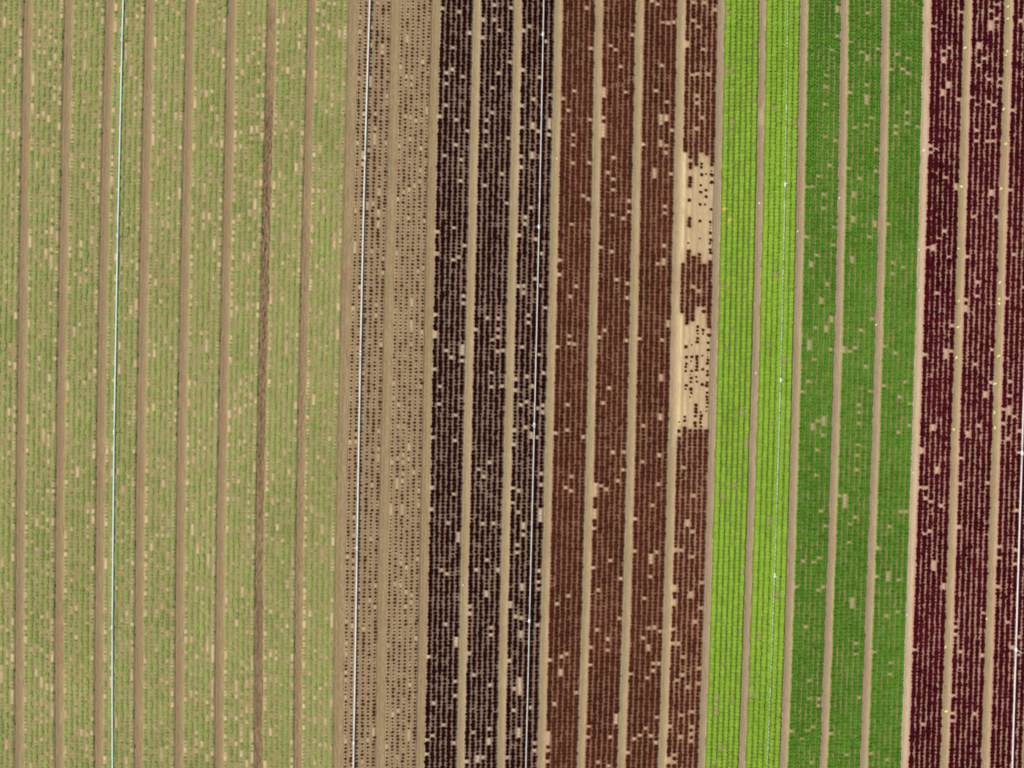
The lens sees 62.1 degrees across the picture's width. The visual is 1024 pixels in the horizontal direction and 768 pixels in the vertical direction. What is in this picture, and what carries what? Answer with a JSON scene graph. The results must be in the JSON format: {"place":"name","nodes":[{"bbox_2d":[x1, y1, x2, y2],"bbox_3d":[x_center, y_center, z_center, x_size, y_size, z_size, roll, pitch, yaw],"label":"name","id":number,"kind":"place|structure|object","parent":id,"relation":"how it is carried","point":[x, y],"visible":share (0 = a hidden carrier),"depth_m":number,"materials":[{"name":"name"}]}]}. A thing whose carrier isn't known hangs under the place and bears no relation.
{"place":"outdoors","nodes":[
{"label":"outdoors","id":0,"kind":"place"},
{"bbox_2d":[0,0,24,767],"bbox_3d":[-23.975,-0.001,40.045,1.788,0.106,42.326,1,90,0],"label":"soil bed","id":1,"kind":"object","parent":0,"point":[13,68],"visible":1,"depth_m":40.00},
{"bbox_2d":[22,0,65,767],"bbox_3d":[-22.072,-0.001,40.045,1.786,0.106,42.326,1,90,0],"label":"soil bed","id":2,"kind":"object","parent":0,"point":[46,440],"visible":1,"depth_m":40.00,"materials":[{"name":"beige soil"}]},
{"bbox_2d":[62,0,105,767],"bbox_3d":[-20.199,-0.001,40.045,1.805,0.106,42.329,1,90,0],"label":"soil bed","id":3,"kind":"object","parent":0,"point":[81,279],"visible":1,"depth_m":40.00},
{"bbox_2d":[102,0,145,767],"bbox_3d":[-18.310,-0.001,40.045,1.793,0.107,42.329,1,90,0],"label":"soil bed","id":4,"kind":"object","parent":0,"point":[134,306],"visible":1,"depth_m":40.00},
{"bbox_2d":[107,0,123,767],"bbox_3d":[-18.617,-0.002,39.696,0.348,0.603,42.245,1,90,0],"label":"irrigation line","id":5,"kind":"object","parent":4,"relation":"on","point":[114,430],"visible":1,"depth_m":39.92,"materials":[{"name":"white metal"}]},
{"bbox_2d":[142,0,186,767],"bbox_3d":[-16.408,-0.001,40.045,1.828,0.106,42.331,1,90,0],"label":"soil bed","id":6,"kind":"object","parent":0,"point":[152,353],"visible":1,"depth_m":40.00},
{"bbox_2d":[0,0,346,767],"bbox_3d":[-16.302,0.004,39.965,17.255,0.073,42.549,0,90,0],"label":"young green lettuce rows","id":7,"kind":"object","parent":6,"relation":"on","point":[124,466],"visible":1,"depth_m":39.97,"materials":[{"name":"green plant"}]},
{"bbox_2d":[182,0,227,767],"bbox_3d":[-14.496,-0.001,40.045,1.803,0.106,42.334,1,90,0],"label":"soil bed","id":8,"kind":"object","parent":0,"point":[208,646],"visible":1,"depth_m":40.00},
{"bbox_2d":[222,0,268,767],"bbox_3d":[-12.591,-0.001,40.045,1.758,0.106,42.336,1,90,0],"label":"soil bed","id":9,"kind":"object","parent":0,"point":[253,129],"visible":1,"depth_m":40.00,"materials":[{"name":"beige soil"}]},
{"bbox_2d":[261,0,308,767],"bbox_3d":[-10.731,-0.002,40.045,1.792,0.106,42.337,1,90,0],"label":"soil bed","id":10,"kind":"object","parent":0,"point":[297,166],"visible":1,"depth_m":40.00,"materials":[{"name":"beige soil"}]},
{"bbox_2d":[301,0,348,767],"bbox_3d":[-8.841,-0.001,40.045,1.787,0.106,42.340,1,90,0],"label":"soil bed","id":11,"kind":"object","parent":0,"point":[335,333],"visible":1,"depth_m":40.00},
{"bbox_2d":[343,0,391,767],"bbox_3d":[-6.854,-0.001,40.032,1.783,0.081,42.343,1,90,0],"label":"soil bed","id":12,"kind":"object","parent":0,"point":[373,251],"visible":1,"depth_m":40.00,"materials":[{"name":"beige soil"}]},
{"bbox_2d":[352,0,370,767],"bbox_3d":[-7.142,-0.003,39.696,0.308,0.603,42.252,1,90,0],"label":"irrigation line","id":13,"kind":"object","parent":12,"relation":"on","point":[360,354],"visible":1,"depth_m":39.91,"materials":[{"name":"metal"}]},
{"bbox_2d":[344,0,430,767],"bbox_3d":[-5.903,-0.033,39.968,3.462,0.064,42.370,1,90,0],"label":"red lettuce seedling rows","id":14,"kind":"object","parent":12,"relation":"on","point":[379,402],"visible":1,"depth_m":39.97,"materials":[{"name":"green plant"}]},
{"bbox_2d":[384,0,431,767],"bbox_3d":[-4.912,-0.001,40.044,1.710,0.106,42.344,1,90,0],"label":"soil bed","id":15,"kind":"object","parent":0,"point":[403,509],"visible":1,"depth_m":40.00,"materials":[{"name":"beige soil"}]},
{"bbox_2d":[423,0,472,767],"bbox_3d":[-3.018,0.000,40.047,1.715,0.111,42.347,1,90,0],"label":"soil bed","id":16,"kind":"object","parent":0,"point":[461,351],"visible":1,"depth_m":40.00,"materials":[{"name":"beige soil"}]},
{"bbox_2d":[463,0,513,767],"bbox_3d":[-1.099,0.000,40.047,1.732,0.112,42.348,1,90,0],"label":"soil bed","id":17,"kind":"object","parent":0,"point":[488,741],"visible":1,"depth_m":40.00,"materials":[{"name":"beige soil"}]},
{"bbox_2d":[429,0,553,767],"bbox_3d":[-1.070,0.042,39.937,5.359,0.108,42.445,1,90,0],"label":"dark red lettuce rows","id":18,"kind":"object","parent":17,"relation":"on","point":[491,368],"visible":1,"depth_m":39.94,"materials":[{"name":"black plant"}]},
{"bbox_2d":[504,0,554,767],"bbox_3d":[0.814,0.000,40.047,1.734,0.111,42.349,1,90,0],"label":"soil bed","id":19,"kind":"object","parent":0,"point":[518,687],"visible":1,"depth_m":40.00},
{"bbox_2d":[525,0,543,767],"bbox_3d":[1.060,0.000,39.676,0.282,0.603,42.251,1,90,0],"label":"irrigation line","id":20,"kind":"object","parent":19,"relation":"on","point":[534,426],"visible":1,"depth_m":39.91,"materials":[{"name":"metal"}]},
{"bbox_2d":[544,0,594,767],"bbox_3d":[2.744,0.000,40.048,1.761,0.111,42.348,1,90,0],"label":"soil bed","id":21,"kind":"object","parent":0,"point":[559,673],"visible":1,"depth_m":40.00,"materials":[{"name":"beige soil"}]},
{"bbox_2d":[550,0,717,767],"bbox_3d":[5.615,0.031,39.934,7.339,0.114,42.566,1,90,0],"label":"brown red lettuce rows","id":22,"kind":"object","parent":21,"relation":"on","point":[649,404],"visible":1,"depth_m":39.94,"materials":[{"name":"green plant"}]},
{"bbox_2d":[584,0,635,767],"bbox_3d":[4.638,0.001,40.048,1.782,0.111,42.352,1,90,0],"label":"soil bed","id":23,"kind":"object","parent":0,"point":[598,485],"visible":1,"depth_m":40.00,"materials":[{"name":"beige soil"}]},
{"bbox_2d":[624,0,676,767],"bbox_3d":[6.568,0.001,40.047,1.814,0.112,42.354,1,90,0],"label":"soil bed","id":24,"kind":"object","parent":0,"point":[663,117],"visible":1,"depth_m":40.00,"materials":[{"name":"beige soil"}]},
{"bbox_2d":[665,0,717,767],"bbox_3d":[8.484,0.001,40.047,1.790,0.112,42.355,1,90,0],"label":"soil bed","id":25,"kind":"object","parent":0,"point":[696,245],"visible":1,"depth_m":40.00,"materials":[{"name":"beige soil"}]},
{"bbox_2d":[705,0,758,767],"bbox_3d":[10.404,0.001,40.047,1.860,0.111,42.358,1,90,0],"label":"soil bed","id":26,"kind":"object","parent":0,"point":[736,485],"visible":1,"depth_m":40.00,"materials":[{"name":"beige soil"}]},
{"bbox_2d":[711,0,800,767],"bbox_3d":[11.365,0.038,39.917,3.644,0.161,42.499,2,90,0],"label":"lime lettuce rows","id":27,"kind":"object","parent":26,"relation":"on","point":[767,220],"visible":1,"depth_m":39.92,"materials":[{"name":"green plant"}]},
{"bbox_2d":[745,0,799,767],"bbox_3d":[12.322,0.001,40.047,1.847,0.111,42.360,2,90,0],"label":"soil bed","id":28,"kind":"object","parent":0,"point":[757,449],"visible":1,"depth_m":40.00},
{"bbox_2d":[767,6,788,767],"bbox_3d":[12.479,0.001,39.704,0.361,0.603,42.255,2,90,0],"label":"irrigation line","id":29,"kind":"object","parent":28,"relation":"on","point":[780,381],"visible":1,"depth_m":39.94,"materials":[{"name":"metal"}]},
{"bbox_2d":[786,0,839,767],"bbox_3d":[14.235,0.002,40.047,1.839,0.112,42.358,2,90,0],"label":"soil bed","id":30,"kind":"object","parent":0,"point":[822,420],"visible":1,"depth_m":40.00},
{"bbox_2d":[825,0,881,767],"bbox_3d":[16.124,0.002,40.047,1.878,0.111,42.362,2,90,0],"label":"soil bed","id":31,"kind":"object","parent":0,"point":[844,349],"visible":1,"depth_m":40.00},
{"bbox_2d":[792,0,923,767],"bbox_3d":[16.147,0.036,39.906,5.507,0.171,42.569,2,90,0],"label":"green lettuce rows","id":32,"kind":"object","parent":31,"relation":"on","point":[900,378],"visible":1,"depth_m":39.92,"materials":[{"name":"green plant"}]},
{"bbox_2d":[866,0,922,767],"bbox_3d":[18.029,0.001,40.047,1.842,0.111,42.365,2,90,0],"label":"soil bed","id":33,"kind":"object","parent":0,"point":[888,575],"visible":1,"depth_m":40.00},
{"bbox_2d":[906,0,963,767],"bbox_3d":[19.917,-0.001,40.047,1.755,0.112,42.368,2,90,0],"label":"soil bed","id":34,"kind":"object","parent":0,"point":[946,352],"visible":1,"depth_m":40.00,"materials":[{"name":"brown soil"}]},
{"bbox_2d":[946,0,1004,767],"bbox_3d":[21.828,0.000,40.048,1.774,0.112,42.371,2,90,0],"label":"soil bed","id":35,"kind":"object","parent":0,"point":[980,45],"visible":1,"depth_m":40.00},
{"bbox_2d":[987,0,1023,767],"bbox_3d":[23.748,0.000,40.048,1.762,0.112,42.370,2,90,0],"label":"soil bed","id":36,"kind":"object","parent":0,"point":[1008,409],"visible":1,"depth_m":40.00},
{"bbox_2d":[914,0,1023,767],"bbox_3d":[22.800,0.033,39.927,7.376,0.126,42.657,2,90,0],"label":"burgundy lettuce rows","id":37,"kind":"object","parent":36,"relation":"on","point":[965,388],"visible":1,"depth_m":39.93,"materials":[{"name":"red plant"}]},
{"bbox_2d":[1012,378,1023,767],"bbox_3d":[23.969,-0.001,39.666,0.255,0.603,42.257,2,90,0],"label":"irrigation line","id":38,"kind":"object","parent":36,"relation":"on","point":[1022,454],"visible":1,"depth_m":39.89,"materials":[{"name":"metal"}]},
{"label":"ground","id":39,"kind":"structure","parent":0,"visible":0},
{"bbox_2d":[15,0,31,767],"bbox_3d":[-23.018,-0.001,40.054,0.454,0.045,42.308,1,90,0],"label":"furrow","id":40,"kind":"structure","parent":39,"relation":"on","point":[21,394],"depth_m":40.05,"materials":[{"name":"brown soil"}]},
{"bbox_2d":[55,0,72,767],"bbox_3d":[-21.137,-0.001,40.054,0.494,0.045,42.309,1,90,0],"label":"furrow","id":41,"kind":"structure","parent":39,"relation":"on","point":[61,404],"depth_m":40.05,"materials":[{"name":"brown soil"}]},
{"bbox_2d":[95,0,113,767],"bbox_3d":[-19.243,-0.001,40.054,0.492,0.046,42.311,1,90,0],"label":"furrow","id":42,"kind":"structure","parent":39,"relation":"on","point":[101,385],"depth_m":40.05,"materials":[{"name":"brown soil"}]},
{"bbox_2d":[135,0,152,767],"bbox_3d":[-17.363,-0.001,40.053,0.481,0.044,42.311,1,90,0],"label":"furrow","id":43,"kind":"structure","parent":39,"relation":"on","point":[142,366],"depth_m":40.05,"materials":[{"name":"brown soil"}]},
{"bbox_2d":[175,0,194,767],"bbox_3d":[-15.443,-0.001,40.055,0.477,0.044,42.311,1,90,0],"label":"furrow","id":44,"kind":"structure","parent":39,"relation":"on","point":[182,384],"depth_m":40.05,"materials":[{"name":"brown soil"}]},
{"bbox_2d":[215,0,234,767],"bbox_3d":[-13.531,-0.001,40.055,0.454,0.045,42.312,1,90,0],"label":"furrow","id":45,"kind":"structure","parent":39,"relation":"on","point":[223,395],"depth_m":40.05,"materials":[{"name":"brown soil"}]},
{"bbox_2d":[255,0,275,767],"bbox_3d":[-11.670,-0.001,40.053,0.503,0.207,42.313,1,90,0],"label":"furrow","id":46,"kind":"structure","parent":39,"relation":"on","point":[263,372],"depth_m":40.05,"materials":[{"name":"brown soil"}]},
{"bbox_2d":[294,0,315,767],"bbox_3d":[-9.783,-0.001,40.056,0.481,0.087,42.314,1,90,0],"label":"furrow","id":47,"kind":"structure","parent":39,"relation":"on","point":[303,379],"depth_m":40.05,"materials":[{"name":"brown soil"}]},
{"bbox_2d":[334,0,357,767],"bbox_3d":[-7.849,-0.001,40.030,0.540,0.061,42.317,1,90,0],"label":"furrow","id":48,"kind":"structure","parent":39,"relation":"on","point":[344,379],"depth_m":40.03,"materials":[{"name":"brown soil"}]},
{"bbox_2d":[376,0,399,767],"bbox_3d":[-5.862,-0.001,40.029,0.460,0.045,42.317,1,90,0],"label":"furrow","id":49,"kind":"structure","parent":39,"relation":"on","point":[387,372],"depth_m":40.03,"materials":[{"name":"beige soil"}]},
{"bbox_2d":[416,0,439,767],"bbox_3d":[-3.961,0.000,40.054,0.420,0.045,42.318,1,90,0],"label":"furrow","id":50,"kind":"structure","parent":39,"relation":"on","point":[427,393],"depth_m":40.05,"materials":[{"name":"beige soil"}]},
{"bbox_2d":[456,0,480,767],"bbox_3d":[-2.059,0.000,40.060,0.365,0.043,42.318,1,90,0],"label":"furrow","id":51,"kind":"structure","parent":39,"relation":"on","point":[468,387],"depth_m":40.06,"materials":[{"name":"brown soil"}]},
{"bbox_2d":[497,0,520,767],"bbox_3d":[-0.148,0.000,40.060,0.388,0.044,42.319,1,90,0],"label":"furrow","id":52,"kind":"structure","parent":39,"relation":"on","point":[508,393],"depth_m":40.06,"materials":[{"name":"beige soil"}]},
{"bbox_2d":[537,0,561,767],"bbox_3d":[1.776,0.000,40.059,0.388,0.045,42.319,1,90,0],"label":"furrow","id":53,"kind":"structure","parent":39,"relation":"on","point":[549,379],"depth_m":40.06,"materials":[{"name":"beige soil"}]},
{"bbox_2d":[577,0,601,767],"bbox_3d":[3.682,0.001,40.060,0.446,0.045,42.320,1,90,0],"label":"furrow","id":54,"kind":"structure","parent":39,"relation":"on","point":[590,387],"depth_m":40.06,"materials":[{"name":"beige soil"}]},
{"bbox_2d":[617,0,642,767],"bbox_3d":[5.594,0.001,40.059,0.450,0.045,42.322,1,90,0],"label":"furrow","id":55,"kind":"structure","parent":39,"relation":"on","point":[631,389],"depth_m":40.06,"materials":[{"name":"beige soil"}]},
{"bbox_2d":[658,0,684,767],"bbox_3d":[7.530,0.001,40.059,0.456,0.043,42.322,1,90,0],"label":"furrow","id":56,"kind":"structure","parent":39,"relation":"on","point":[673,378],"depth_m":40.06,"materials":[{"name":"beige soil"}]},
{"bbox_2d":[698,0,724,767],"bbox_3d":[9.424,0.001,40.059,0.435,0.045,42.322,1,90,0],"label":"furrow","id":57,"kind":"structure","parent":39,"relation":"on","point":[713,395],"depth_m":40.06,"materials":[{"name":"beige soil"}]},
{"bbox_2d":[738,0,765,767],"bbox_3d":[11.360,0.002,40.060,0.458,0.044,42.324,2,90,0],"label":"furrow","id":58,"kind":"structure","parent":39,"relation":"on","point":[753,404],"depth_m":40.06,"materials":[{"name":"beige soil"}]},
{"bbox_2d":[779,0,806,767],"bbox_3d":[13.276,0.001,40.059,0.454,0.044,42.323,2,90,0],"label":"furrow","id":59,"kind":"structure","parent":39,"relation":"on","point":[795,376],"depth_m":40.06,"materials":[{"name":"beige soil"}]},
{"bbox_2d":[819,0,846,767],"bbox_3d":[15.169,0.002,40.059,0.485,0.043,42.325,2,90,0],"label":"furrow","id":60,"kind":"structure","parent":39,"relation":"on","point":[835,387],"depth_m":40.06,"materials":[{"name":"beige soil"}]},
{"bbox_2d":[860,0,887,767],"bbox_3d":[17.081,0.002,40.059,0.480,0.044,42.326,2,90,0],"label":"furrow","id":61,"kind":"structure","parent":39,"relation":"on","point":[877,353],"depth_m":40.06,"materials":[{"name":"beige soil"}]},
{"bbox_2d":[900,0,929,767],"bbox_3d":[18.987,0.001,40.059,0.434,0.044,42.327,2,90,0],"label":"furrow","id":62,"kind":"structure","parent":39,"relation":"on","point":[916,385],"depth_m":40.06,"materials":[{"name":"brown soil"}]},
{"bbox_2d":[940,0,969,767],"bbox_3d":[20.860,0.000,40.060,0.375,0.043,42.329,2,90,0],"label":"furrow","id":63,"kind":"structure","parent":39,"relation":"on","point":[955,399],"depth_m":40.06,"materials":[{"name":"brown soil"}]},
{"bbox_2d":[981,0,1011,767],"bbox_3d":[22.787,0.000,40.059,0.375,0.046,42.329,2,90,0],"label":"furrow","id":64,"kind":"structure","parent":39,"relation":"on","point":[995,404],"depth_m":40.06,"materials":[{"name":"brown soil"}]},
{"bbox_2d":[1022,711,1023,767],"bbox_3d":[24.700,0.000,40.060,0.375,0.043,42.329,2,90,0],"label":"furrow","id":65,"kind":"structure","parent":39,"relation":"on","point":[1023,743],"depth_m":40.06,"materials":[{"name":"brown soil"}]}
]}

